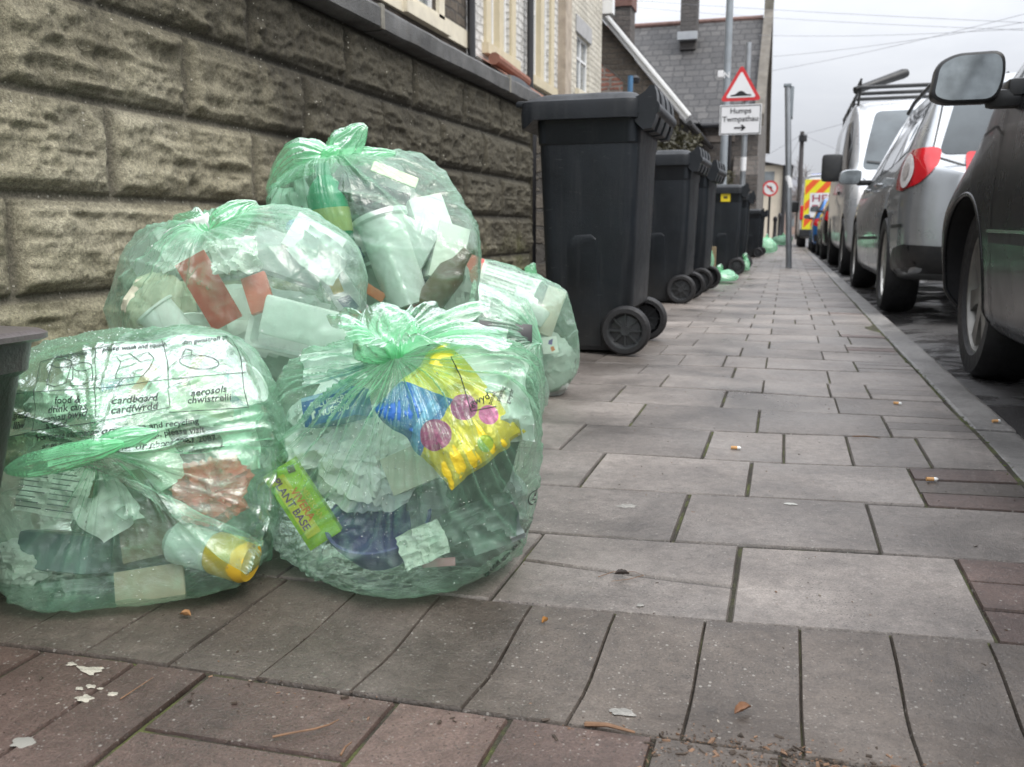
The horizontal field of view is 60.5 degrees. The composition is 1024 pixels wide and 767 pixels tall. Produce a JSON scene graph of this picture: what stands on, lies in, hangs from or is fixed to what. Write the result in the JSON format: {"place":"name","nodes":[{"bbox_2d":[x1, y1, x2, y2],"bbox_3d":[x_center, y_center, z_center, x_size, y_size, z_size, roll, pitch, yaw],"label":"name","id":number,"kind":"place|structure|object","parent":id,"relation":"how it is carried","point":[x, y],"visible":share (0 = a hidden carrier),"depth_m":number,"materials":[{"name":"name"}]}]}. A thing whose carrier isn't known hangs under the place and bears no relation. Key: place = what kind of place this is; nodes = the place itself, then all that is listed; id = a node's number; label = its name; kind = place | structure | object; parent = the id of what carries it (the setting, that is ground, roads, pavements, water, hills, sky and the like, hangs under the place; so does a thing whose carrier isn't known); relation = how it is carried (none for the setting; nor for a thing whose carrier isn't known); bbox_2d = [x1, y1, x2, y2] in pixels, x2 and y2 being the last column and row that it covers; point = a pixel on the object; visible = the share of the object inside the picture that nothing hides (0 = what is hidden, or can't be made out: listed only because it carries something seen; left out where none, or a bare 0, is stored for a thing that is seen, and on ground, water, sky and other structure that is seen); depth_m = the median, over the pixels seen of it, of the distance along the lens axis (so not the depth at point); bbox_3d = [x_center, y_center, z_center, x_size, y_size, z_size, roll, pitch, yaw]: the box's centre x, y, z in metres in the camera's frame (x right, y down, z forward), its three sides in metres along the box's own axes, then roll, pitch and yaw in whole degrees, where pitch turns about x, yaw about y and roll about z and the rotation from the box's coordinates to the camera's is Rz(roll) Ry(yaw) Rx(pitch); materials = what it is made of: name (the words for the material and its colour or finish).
{"place":"outdoors","nodes":[
{"label":"outdoors","id":0,"kind":"place"},
{"bbox_2d":[0,0,540,463],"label":"boundary wall","id":1,"kind":"structure","parent":0,"point":[122,122],"depth_m":2.42,"materials":[{"name":"stone"}]},
{"bbox_2d":[0,238,1023,766],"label":"pavement","id":2,"kind":"structure","parent":0,"point":[676,406],"depth_m":1.15,"materials":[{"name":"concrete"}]},
{"bbox_2d":[0,326,47,487],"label":"food caddy","id":3,"kind":"object","parent":2,"relation":"on","point":[15,345],"visible":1,"depth_m":1.03,"materials":[{"name":"plastic"}]},
{"bbox_2d":[0,324,289,612],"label":"recycling sack","id":4,"kind":"object","parent":2,"relation":"on","point":[81,443],"visible":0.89,"depth_m":1.18,"materials":[{"name":"plastic"}]},
{"bbox_2d":[0,538,51,584],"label":"crumpled tissue","id":5,"kind":"object","parent":4,"relation":"in","point":[20,568],"visible":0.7,"depth_m":1.23,"materials":[{"name":"white paper"}]},
{"bbox_2d":[11,458,96,519],"bbox_3d":[-0.625,0.143,1.203,0.109,0.078,0.024,6,-12,8],"label":"newspaper","id":6,"kind":"object","parent":4,"relation":"in","point":[29,496],"visible":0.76,"depth_m":1.20,"materials":[{"name":"white paper"}]},
{"bbox_2d":[24,381,101,436],"bbox_3d":[-0.632,0.033,1.229,0.107,0.074,0.058,-5,-12,0],"label":"plastic film","id":7,"kind":"object","parent":4,"relation":"in","point":[69,405],"visible":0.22,"depth_m":1.22,"materials":[{"name":"white plastic"}]},
{"bbox_2d":[18,529,113,574],"bbox_3d":[-0.641,0.241,1.260,0.115,0.055,0.060,3,-8,10],"label":"clear tray","id":8,"kind":"object","parent":4,"relation":"in","point":[55,551],"visible":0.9,"depth_m":1.23,"materials":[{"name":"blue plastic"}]},
{"bbox_2d":[39,576,113,592],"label":"plastic film","id":9,"kind":"object","parent":4,"relation":"in","point":[96,583],"visible":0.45,"depth_m":1.23,"materials":[{"name":"plastic"}]},
{"bbox_2d":[60,369,139,423],"bbox_3d":[-0.586,0.025,1.251,0.130,0.075,0.025,-8,-20,8],"label":"white tray","id":10,"kind":"object","parent":4,"relation":"in","point":[124,392],"visible":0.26,"depth_m":1.25,"materials":[{"name":"plastic"}]},
{"bbox_2d":[72,473,144,542],"bbox_3d":[-0.558,0.167,1.211,0.076,0.083,0.058,-30,-12,0],"label":"plastic film","id":11,"kind":"object","parent":4,"relation":"in","point":[109,514],"visible":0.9,"depth_m":1.21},
{"bbox_2d":[75,430,144,480],"bbox_3d":[-0.540,0.100,1.207,0.127,0.052,0.037,-14,-15,0],"label":"white bag","id":12,"kind":"object","parent":4,"relation":"in","point":[99,475],"visible":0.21,"depth_m":1.19,"materials":[{"name":"plastic"}]},
{"bbox_2d":[43,350,223,452],"bbox_3d":[-0.577,0.041,1.359,0.314,0.191,0.173,0,0,0],"label":"paper fill","id":13,"kind":"object","parent":4,"relation":"in","point":[146,419],"visible":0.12,"depth_m":1.29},
{"bbox_2d":[124,469,146,491],"bbox_3d":[-0.520,0.118,1.230,0.028,0.060,0.002,19,-6,13],"label":"torn card","id":14,"kind":"object","parent":4,"relation":"in","point":[139,477],"visible":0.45,"depth_m":1.23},
{"bbox_2d":[114,563,185,600],"bbox_3d":[-0.491,0.272,1.192,0.092,0.044,0.006,-8,-12,-6],"label":"card sleeve","id":15,"kind":"object","parent":4,"relation":"in","point":[160,581],"visible":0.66,"depth_m":1.19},
{"bbox_2d":[119,498,182,568],"bbox_3d":[-0.524,0.216,1.284,0.085,0.085,0.050,-12,-18,-14],"label":"cardboard box","id":16,"kind":"object","parent":4,"relation":"in","point":[141,539],"visible":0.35,"depth_m":1.26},
{"bbox_2d":[124,421,184,491],"bbox_3d":[-0.483,0.102,1.197,0.064,0.080,0.064,-30,10,0],"label":"drink cup","id":17,"kind":"object","parent":4,"relation":"in","point":[163,461],"visible":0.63,"depth_m":1.18,"materials":[{"name":"white paper"}]},
{"bbox_2d":[70,480,266,569],"bbox_3d":[-0.533,0.235,1.367,0.316,0.187,0.144,0,0,0],"label":"garbage bag","id":18,"kind":"object","parent":4,"relation":"in","point":[240,523],"visible":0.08,"depth_m":1.33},
{"bbox_2d":[148,425,222,506],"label":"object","id":19,"kind":"object","parent":4,"relation":"in","point":[165,497],"visible":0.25,"depth_m":1.24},
{"bbox_2d":[165,369,237,421],"bbox_3d":[-0.428,0.016,1.214,0.102,0.061,0.064,8,-12,0],"label":"plastic film","id":20,"kind":"object","parent":4,"relation":"in","point":[183,397],"visible":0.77,"depth_m":1.21,"materials":[{"name":"white plastic"}]},
{"bbox_2d":[162,521,260,582],"bbox_3d":[-0.409,0.227,1.190,0.125,0.060,0.060,12,3,12],"label":"plastic bottle","id":21,"kind":"object","parent":4,"relation":"in","point":[196,547],"visible":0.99,"depth_m":1.17,"materials":[{"name":"plastic"}]},
{"bbox_2d":[169,454,254,526],"bbox_3d":[-0.408,0.146,1.200,0.121,0.098,0.072,-20,0,0],"label":"red wrapper","id":22,"kind":"object","parent":4,"relation":"in","point":[213,491],"visible":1,"depth_m":1.18,"materials":[{"name":"plastic"}]},
{"bbox_2d":[213,405,263,469],"bbox_3d":[-0.375,0.076,1.219,0.066,0.093,0.052,-5,-12,0],"label":"plastic film","id":23,"kind":"object","parent":4,"relation":"in","point":[244,447],"visible":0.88,"depth_m":1.23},
{"bbox_2d":[224,362,267,406],"bbox_3d":[-0.392,0.013,1.243,0.065,0.064,0.064,-30,0,15],"label":"yoghurt pot","id":24,"kind":"object","parent":4,"relation":"in","point":[239,398],"visible":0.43,"depth_m":1.23,"materials":[{"name":"white plastic"}]},
{"bbox_2d":[103,199,367,451],"bbox_3d":[-0.555,-0.087,1.726,0.621,0.536,0.355,3,10,17],"label":"recycling sack","id":25,"kind":"object","parent":2,"relation":"on","point":[356,269],"visible":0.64,"depth_m":1.69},
{"bbox_2d":[124,228,181,279],"bbox_3d":[-0.703,-0.240,1.739,0.090,0.100,0.040,-30,0,25],"label":"white carton","id":26,"kind":"object","parent":25,"relation":"in","point":[137,250],"visible":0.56,"depth_m":1.72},
{"bbox_2d":[121,271,196,328],"bbox_3d":[-0.662,-0.145,1.648,0.138,0.133,0.086,0,0,0],"label":"cream tub","id":27,"kind":"object","parent":25,"relation":"in","point":[175,287],"visible":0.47,"depth_m":1.62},
{"bbox_2d":[136,295,192,327],"bbox_3d":[-0.632,-0.106,1.624,0.080,0.085,0.080,-40,10,0],"label":"yoghurt pot","id":28,"kind":"object","parent":25,"relation":"in","point":[164,312],"visible":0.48,"depth_m":1.59,"materials":[{"name":"white plastic"}]},
{"bbox_2d":[154,212,213,273],"bbox_3d":[-0.606,-0.256,1.644,0.128,0.069,0.061,-25,-12,0],"label":"plastic film","id":29,"kind":"object","parent":25,"relation":"in","point":[172,260],"visible":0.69,"depth_m":1.64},
{"bbox_2d":[175,250,242,328],"bbox_3d":[-0.549,-0.168,1.589,0.062,0.135,0.004,-27,10,8],"label":"red card","id":30,"kind":"object","parent":25,"relation":"in","point":[213,298],"visible":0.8,"depth_m":1.59,"materials":[{"name":"cardboard"}]},
{"bbox_2d":[205,236,262,274],"bbox_3d":[-0.487,-0.224,1.543,0.091,0.062,0.047,-10,-20,0],"label":"crumpled paper","id":31,"kind":"object","parent":25,"relation":"in","point":[228,255],"visible":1,"depth_m":1.54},
{"bbox_2d":[241,271,272,315],"bbox_3d":[-0.455,-0.162,1.575,0.045,0.070,0.012,-20,-10,0],"label":"red packet","id":32,"kind":"object","parent":25,"relation":"in","point":[257,288],"visible":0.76,"depth_m":1.57},
{"bbox_2d":[191,284,330,392],"bbox_3d":[-0.538,-0.077,1.746,0.413,0.248,0.202,0,0,0],"label":"garbage bag","id":33,"kind":"object","parent":25,"relation":"in","point":[275,362],"visible":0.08,"depth_m":1.68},
{"bbox_2d":[245,313,309,355],"bbox_3d":[-0.394,-0.094,1.607,0.170,0.090,0.030,12,-10,-8],"label":"white tray","id":34,"kind":"object","parent":25,"relation":"in","point":[254,337],"visible":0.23,"depth_m":1.60,"materials":[{"name":"plastic"}]},
{"bbox_2d":[254,225,319,289],"bbox_3d":[-0.423,-0.237,1.658,0.140,0.080,0.040,18,-10,-16],"label":"grey tray","id":35,"kind":"object","parent":25,"relation":"in","point":[276,258],"visible":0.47,"depth_m":1.64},
{"bbox_2d":[259,295,355,345],"bbox_3d":[-0.363,-0.105,1.560,0.160,0.070,0.020,14,10,-10],"label":"foam tray","id":36,"kind":"object","parent":25,"relation":"in","point":[295,321],"visible":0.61,"depth_m":1.55,"materials":[{"name":"white plastic"}]},
{"bbox_2d":[281,212,346,247],"bbox_3d":[-0.377,-0.264,1.665,0.100,0.070,0.050,30,-12,-14],"label":"white carton","id":37,"kind":"object","parent":25,"relation":"in","point":[294,235],"visible":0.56,"depth_m":1.64,"materials":[{"name":"paper"}]},
{"bbox_2d":[285,225,353,285],"bbox_3d":[-0.349,-0.234,1.609,0.103,0.073,0.059,35,-12,0],"label":"plastic film","id":38,"kind":"object","parent":25,"relation":"in","point":[324,257],"visible":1,"depth_m":1.61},
{"bbox_2d":[314,269,367,314],"bbox_3d":[-0.323,-0.175,1.673,0.050,0.120,0.021,-32,20,0],"label":"printed pouch","id":39,"kind":"object","parent":25,"relation":"in","point":[342,292],"visible":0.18,"depth_m":1.67,"materials":[{"name":"white plastic"}]},
{"bbox_2d":[266,123,481,391],"bbox_3d":[-0.286,-0.222,1.991,0.530,0.699,0.400,3,10,17],"label":"recycling sack","id":40,"kind":"object","parent":2,"relation":"on","point":[332,155],"visible":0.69,"depth_m":1.91,"materials":[{"name":"plastic"}]},
{"bbox_2d":[271,177,308,233],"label":"plastic film","id":41,"kind":"object","parent":40,"relation":"in","point":[296,195],"visible":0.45,"depth_m":1.90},
{"bbox_2d":[306,163,354,241],"bbox_3d":[-0.386,-0.365,1.852,0.087,0.196,0.087,-8,6,0],"label":"green bottle","id":42,"kind":"object","parent":40,"relation":"in","point":[330,203],"visible":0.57,"depth_m":1.82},
{"bbox_2d":[288,150,416,270],"bbox_3d":[-0.360,-0.370,1.984,0.300,0.332,0.164,0,0,0],"label":"garbage bag","id":43,"kind":"object","parent":40,"relation":"in","point":[357,210],"visible":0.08,"depth_m":1.93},
{"bbox_2d":[338,173,409,209],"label":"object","id":44,"kind":"object","parent":40,"relation":"in","point":[363,192],"visible":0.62,"depth_m":1.84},
{"bbox_2d":[353,205,424,311],"bbox_3d":[-0.244,-0.254,1.823,0.117,0.200,0.117,-18,0,0],"label":"milk bottle","id":45,"kind":"object","parent":40,"relation":"in","point":[386,241],"visible":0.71,"depth_m":1.78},
{"bbox_2d":[370,161,418,188],"bbox_3d":[-0.246,-0.438,1.840,0.100,0.028,0.007,20,-30,-10],"label":"pale tray","id":46,"kind":"object","parent":40,"relation":"in","point":[396,175],"visible":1,"depth_m":1.84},
{"bbox_2d":[350,252,471,373],"bbox_3d":[-0.230,-0.201,1.949,0.280,0.365,0.168,0,0,0],"label":"garbage bag","id":47,"kind":"object","parent":40,"relation":"in","point":[461,295],"visible":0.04,"depth_m":1.89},
{"bbox_2d":[403,214,437,270],"bbox_3d":[-0.227,-0.285,1.841,0.105,0.115,0.080,28,-6,-14],"label":"milk container","id":48,"kind":"object","parent":40,"relation":"in","point":[423,238],"visible":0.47,"depth_m":1.81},
{"bbox_2d":[406,194,451,232],"bbox_3d":[-0.178,-0.348,1.866,0.080,0.090,0.060,-16,-10,-22],"label":"white box","id":49,"kind":"object","parent":40,"relation":"in","point":[435,211],"visible":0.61,"depth_m":1.84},
{"bbox_2d":[418,247,471,313],"bbox_3d":[-0.133,-0.215,1.801,0.060,0.146,0.060,38,10,0],"label":"brown bottle","id":50,"kind":"object","parent":40,"relation":"in","point":[443,283],"visible":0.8,"depth_m":1.78,"materials":[{"name":"plastic"}]},
{"bbox_2d":[422,304,468,328],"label":"plastic film","id":51,"kind":"object","parent":40,"relation":"in","point":[463,315],"visible":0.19,"depth_m":1.84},
{"bbox_2d":[422,220,469,279],"bbox_3d":[-0.141,-0.275,1.863,0.070,0.120,0.050,14,-6,-24],"label":"pale carton","id":52,"kind":"object","parent":40,"relation":"in","point":[451,241],"visible":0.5,"depth_m":1.84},
{"bbox_2d":[247,301,545,598],"bbox_3d":[-0.180,0.065,1.354,0.510,0.401,0.438,3,10,17],"label":"recycling sack","id":53,"kind":"object","parent":2,"relation":"on","point":[382,362],"visible":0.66,"depth_m":1.23,"materials":[{"name":"plastic"}]},
{"bbox_2d":[276,430,323,468],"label":"plastic film","id":54,"kind":"object","parent":53,"relation":"in","point":[311,458],"visible":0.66,"depth_m":1.25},
{"bbox_2d":[276,399,325,498],"bbox_3d":[-0.289,0.097,1.382,0.166,0.170,0.121,0,0,0],"label":"clear wrap","id":55,"kind":"object","parent":53,"relation":"in","point":[292,416],"visible":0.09,"depth_m":1.35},
{"bbox_2d":[264,457,341,550],"bbox_3d":[-0.293,0.168,1.234,0.050,0.122,0.032,-32,4,-6],"label":"food carton","id":56,"kind":"object","parent":53,"relation":"in","point":[310,530],"visible":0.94,"depth_m":1.22,"materials":[{"name":"green"}]},
{"bbox_2d":[297,371,345,436],"bbox_3d":[-0.267,0.035,1.279,0.068,0.085,0.068,35,-10,0],"label":"drink cup","id":57,"kind":"object","parent":53,"relation":"in","point":[322,387],"visible":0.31,"depth_m":1.26,"materials":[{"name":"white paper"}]},
{"bbox_2d":[299,348,366,384],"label":"plastic film","id":58,"kind":"object","parent":53,"relation":"in","point":[325,361],"visible":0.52,"depth_m":1.29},
{"bbox_2d":[301,386,372,427],"bbox_3d":[-0.245,0.034,1.236,0.086,0.042,0.051,-14,-10,18],"label":"packaging","id":59,"kind":"object","parent":53,"relation":"in","point":[358,412],"visible":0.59,"depth_m":1.22,"materials":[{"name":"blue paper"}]},
{"bbox_2d":[311,403,415,514],"bbox_3d":[-0.210,0.111,1.281,0.181,0.164,0.092,0,0,0],"label":"plastic wrap","id":60,"kind":"object","parent":53,"relation":"in","point":[360,498],"visible":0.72,"depth_m":1.25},
{"bbox_2d":[325,504,431,570],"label":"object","id":61,"kind":"object","parent":53,"relation":"in","point":[365,541],"visible":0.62,"depth_m":1.28,"materials":[{"name":"blue plastic"}]},
{"bbox_2d":[380,446,439,495],"bbox_3d":[-0.137,0.118,1.247,0.075,0.055,0.050,-24,-6,12],"label":"cream carton","id":62,"kind":"object","parent":53,"relation":"in","point":[408,469],"visible":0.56,"depth_m":1.22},
{"bbox_2d":[395,519,449,570],"bbox_3d":[-0.119,0.215,1.174,0.068,0.050,0.017,-24,-15,0],"label":"crumpled paper","id":63,"kind":"object","parent":53,"relation":"in","point":[426,543],"visible":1,"depth_m":1.17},
{"bbox_2d":[374,342,525,489],"bbox_3d":[-0.084,0.040,1.154,0.140,0.170,0.030,-40,-8,-16],"label":"crisp packet","id":64,"kind":"object","parent":53,"relation":"in","point":[437,441],"visible":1,"depth_m":1.14},
{"bbox_2d":[406,461,529,567],"bbox_3d":[-0.065,0.177,1.294,0.185,0.184,0.134,0,0,0],"label":"plastic bag","id":65,"kind":"object","parent":53,"relation":"in","point":[434,499],"visible":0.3,"depth_m":1.25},
{"bbox_2d":[446,441,518,503],"bbox_3d":[-0.040,0.116,1.244,0.080,0.110,0.030,12,4,-32],"label":"dark tray","id":66,"kind":"object","parent":53,"relation":"in","point":[493,475],"visible":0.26,"depth_m":1.23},
{"bbox_2d":[441,491,524,560],"bbox_3d":[-0.042,0.195,1.201,0.110,0.070,0.052,-20,-12,0],"label":"plastic film","id":67,"kind":"object","parent":53,"relation":"in","point":[476,528],"visible":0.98,"depth_m":1.20,"materials":[{"name":"plastic"}]},
{"bbox_2d":[455,331,528,376],"bbox_3d":[-0.038,-0.019,1.250,0.110,0.080,0.025,28,-16,-18],"label":"white tray","id":68,"kind":"object","parent":53,"relation":"in","point":[484,363],"visible":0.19,"depth_m":1.26,"materials":[{"name":"plastic"}]},
{"bbox_2d":[480,367,534,441],"bbox_3d":[-0.009,0.030,1.181,0.072,0.104,0.050,-10,-12,0],"label":"plastic film","id":69,"kind":"object","parent":53,"relation":"in","point":[518,413],"visible":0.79,"depth_m":1.18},
{"bbox_2d":[468,282,548,406],"bbox_3d":[-0.081,-0.100,2.400,0.363,0.357,0.262,3,10,17],"label":"recycling sack","id":70,"kind":"object","parent":2,"relation":"on","point":[526,316],"visible":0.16,"depth_m":2.37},
{"bbox_2d":[468,283,527,322],"bbox_3d":[-0.047,-0.213,2.333,0.156,0.082,0.038,24,-20,0],"label":"white sheet","id":71,"kind":"object","parent":70,"relation":"in","point":[491,296],"visible":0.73,"depth_m":2.33,"materials":[{"name":"paper"}]},
{"bbox_2d":[479,320,531,343],"bbox_3d":[-0.021,-0.134,2.286,0.150,0.050,0.021,4,-12,-14],"label":"pack","id":72,"kind":"object","parent":70,"relation":"in","point":[524,331],"visible":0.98,"depth_m":2.28,"materials":[{"name":"grey"}]},
{"bbox_2d":[468,258,579,385],"bbox_3d":[0.033,-0.182,2.697,0.355,0.424,0.291,3,10,17],"label":"recycling sack","id":73,"kind":"object","parent":2,"relation":"on","point":[568,326],"visible":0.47,"depth_m":2.72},
{"bbox_2d":[469,259,541,295],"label":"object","id":74,"kind":"object","parent":73,"relation":"in","point":[508,280],"visible":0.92,"depth_m":2.62,"materials":[{"name":"plastic"}]},
{"bbox_2d":[529,332,575,395],"bbox_3d":[0.076,-0.051,2.707,0.245,0.224,0.162,0,0,0],"label":"garbage bag","id":75,"kind":"object","parent":73,"relation":"in","point":[559,369],"visible":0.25,"depth_m":2.65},
{"bbox_2d":[538,285,566,336],"bbox_3d":[0.114,-0.217,2.639,0.060,0.160,0.011,20,-20,0],"label":"beige card","id":76,"kind":"object","parent":73,"relation":"in","point":[553,300],"visible":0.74,"depth_m":2.64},
{"bbox_2d":[536,135,545,291],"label":"garden wall","id":77,"kind":"structure","parent":2,"relation":"on","point":[540,259],"depth_m":7.14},
{"bbox_2d":[657,125,735,184],"bbox_3d":[3.225,-3.357,15.989,0.955,2.118,15.982,3,10,17],"label":"ivy hedge","id":78,"kind":"object","parent":77,"relation":"on","point":[679,140],"visible":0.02,"depth_m":11.89,"materials":[{"name":"green plant"}]},
{"bbox_2d":[516,85,676,354],"bbox_3d":[0.366,-0.683,3.771,0.585,1.048,0.608,3,10,17],"label":"wheelie bin","id":79,"kind":"object","parent":2,"relation":"on","point":[598,152],"visible":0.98,"depth_m":3.52,"materials":[{"name":"plastic"}]},
{"bbox_2d":[647,146,711,303],"bbox_3d":[1.077,-1.115,6.246,0.585,1.048,0.608,3,10,19],"label":"wheelie bin","id":80,"kind":"object","parent":2,"relation":"on","point":[674,277],"visible":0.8,"depth_m":6.00,"materials":[{"name":"plastic"}]},
{"bbox_2d":[693,160,726,291],"bbox_3d":[1.450,-1.306,7.339,0.585,1.048,0.608,4,11,20],"label":"wheelie bin","id":81,"kind":"object","parent":2,"relation":"on","point":[703,267],"visible":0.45,"depth_m":7.09,"materials":[{"name":"plastic"}]},
{"bbox_2d":[718,0,733,184],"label":"lamp column","id":82,"kind":"structure","parent":2,"relation":"on","point":[725,73],"depth_m":14.12,"materials":[{"name":"metal"}]},
{"bbox_2d":[712,183,749,274],"bbox_3d":[2.418,-1.770,10.087,0.568,1.017,0.590,2,10,14],"label":"wheelie bin","id":83,"kind":"object","parent":2,"relation":"on","point":[729,198],"visible":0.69,"depth_m":9.83,"materials":[{"name":"plastic"}]},
{"bbox_2d":[719,42,761,185],"bbox_3d":[3.412,-3.381,13.204,0.602,3.320,0.108,3,10,17],"label":"hump sign","id":84,"kind":"object","parent":2,"relation":"on","point":[744,120],"visible":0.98,"depth_m":13.03,"materials":[{"name":"metal"}]},
{"bbox_2d":[738,191,755,268],"bbox_3d":[2.790,-1.927,11.112,0.544,0.975,0.565,3,10,16],"label":"wheelie bin","id":85,"kind":"object","parent":2,"relation":"on","point":[747,202],"visible":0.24,"depth_m":10.85,"materials":[{"name":"plastic"}]},
{"bbox_2d":[746,208,764,256],"bbox_3d":[4.497,-2.844,16.579,0.503,0.901,0.523,3,10,15],"label":"wheelie bin","id":86,"kind":"object","parent":2,"relation":"on","point":[753,248],"visible":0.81,"depth_m":16.35,"materials":[{"name":"plastic"}]},
{"bbox_2d":[763,162,793,238],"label":"cream cottage","id":87,"kind":"structure","parent":2,"relation":"on","point":[774,172],"depth_m":44.06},
{"bbox_2d":[784,83,793,267],"bbox_3d":[3.724,-2.727,11.847,0.232,2.503,0.285,3,10,17],"label":"sign post","id":88,"kind":"object","parent":2,"relation":"on","point":[789,95],"visible":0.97,"depth_m":11.71,"materials":[{"name":"metal"}]},
{"bbox_2d":[794,131,806,238],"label":"telegraph pole","id":89,"kind":"object","parent":2,"relation":"on","point":[802,138],"visible":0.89,"depth_m":49.07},
{"bbox_2d":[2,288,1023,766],"bbox_3d":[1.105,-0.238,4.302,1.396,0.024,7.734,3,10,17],"label":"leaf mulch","id":90,"kind":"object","parent":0,"point":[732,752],"visible":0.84,"depth_m":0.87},
{"bbox_2d":[504,74,535,277],"bbox_3d":[-0.338,-1.770,7.893,0.900,1.833,1.324,3,10,17],"label":"garden shelter","id":91,"kind":"object","parent":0,"point":[519,80],"visible":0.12,"depth_m":8.24,"materials":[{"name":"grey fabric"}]},
{"bbox_2d":[601,64,639,94],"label":"brick wall","id":92,"kind":"structure","parent":0,"point":[611,81],"depth_m":15.15,"materials":[{"name":"red brick"}]},
{"bbox_2d":[603,0,1023,176],"label":"sky","id":93,"kind":"structure","parent":0,"point":[823,91],"materials":[{"name":"white"}]},
{"bbox_2d":[792,234,1023,438],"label":"road","id":94,"kind":"structure","parent":0,"point":[927,323],"depth_m":4.56,"materials":[{"name":"asphalt"}]},
{"bbox_2d":[792,174,830,246],"bbox_3d":[10.010,-5.529,27.758,2.203,2.450,6.015,3,10,17],"label":"police van","id":95,"kind":"object","parent":94,"relation":"on","point":[815,190],"visible":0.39,"depth_m":25.17,"materials":[{"name":"paint"}]},
{"bbox_2d":[804,198,827,252],"bbox_3d":[8.280,-4.004,22.201,1.719,1.356,3.597,3,10,17],"label":"blue car","id":96,"kind":"object","parent":94,"relation":"on","point":[813,234],"visible":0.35,"depth_m":21.06,"materials":[{"name":"paint"}]},
{"bbox_2d":[810,198,828,258],"bbox_3d":[7.154,-3.364,18.097,1.910,1.507,3.997,3,10,17],"label":"black car","id":97,"kind":"object","parent":94,"relation":"on","point":[822,239],"visible":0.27,"depth_m":17.14,"materials":[{"name":"paint"}]},
{"bbox_2d":[821,69,1009,274],"bbox_3d":[5.597,-2.906,12.214,2.552,2.627,5.401,3,10,17],"label":"panel van","id":98,"kind":"object","parent":94,"relation":"on","point":[869,131],"visible":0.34,"depth_m":10.97,"materials":[{"name":"silver metal"}]},
{"bbox_2d":[838,72,1016,311],"bbox_3d":[3.683,-1.483,6.951,2.015,1.635,4.746,3,10,17],"label":"estate car","id":99,"kind":"object","parent":94,"relation":"on","point":[899,216],"visible":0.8,"depth_m":5.17,"materials":[{"name":"silver metal"}]},
{"bbox_2d":[928,51,1023,379],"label":"dark car","id":100,"kind":"object","parent":94,"relation":"on","point":[983,253],"visible":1,"depth_m":2.85,"materials":[{"name":"paint"}]},
{"label":"ground","id":101,"kind":"structure","parent":0,"visible":0},
{"bbox_2d":[795,239,1023,481],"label":"kerb","id":102,"kind":"structure","parent":101,"relation":"on","point":[1004,439],"depth_m":2.78,"materials":[{"name":"concrete"}]},
{"label":"yard ground","id":103,"kind":"structure","parent":0,"visible":0},
{"bbox_2d":[371,0,475,58],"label":"stone house","id":104,"kind":"structure","parent":103,"relation":"on","point":[444,21],"depth_m":11.80,"materials":[{"name":"paint"}]},
{"bbox_2d":[466,0,557,96],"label":"white house","id":105,"kind":"structure","parent":103,"relation":"on","point":[518,38],"depth_m":15.29,"materials":[{"name":"paint"}]},
{"bbox_2d":[466,0,614,93],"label":"cream house","id":106,"kind":"structure","parent":103,"relation":"on","point":[579,43],"depth_m":19.79,"materials":[{"name":"white paint"}]},
{"bbox_2d":[576,35,586,91],"bbox_3d":[1.529,-7.212,19.938,0.055,1.192,1.280,3,10,17],"label":"window","id":107,"kind":"structure","parent":106,"relation":"in","point":[581,64],"depth_m":20.15,"materials":[{"name":"glass"}]},
{"bbox_2d":[601,0,713,148],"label":"gabled hall","id":108,"kind":"structure","parent":103,"relation":"on","point":[620,52],"depth_m":23.09,"materials":[{"name":"white"}]},
{"bbox_2d":[608,0,773,209],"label":"chapel","id":109,"kind":"structure","parent":103,"relation":"on","point":[684,56],"depth_m":32.07,"materials":[{"name":"brick"}]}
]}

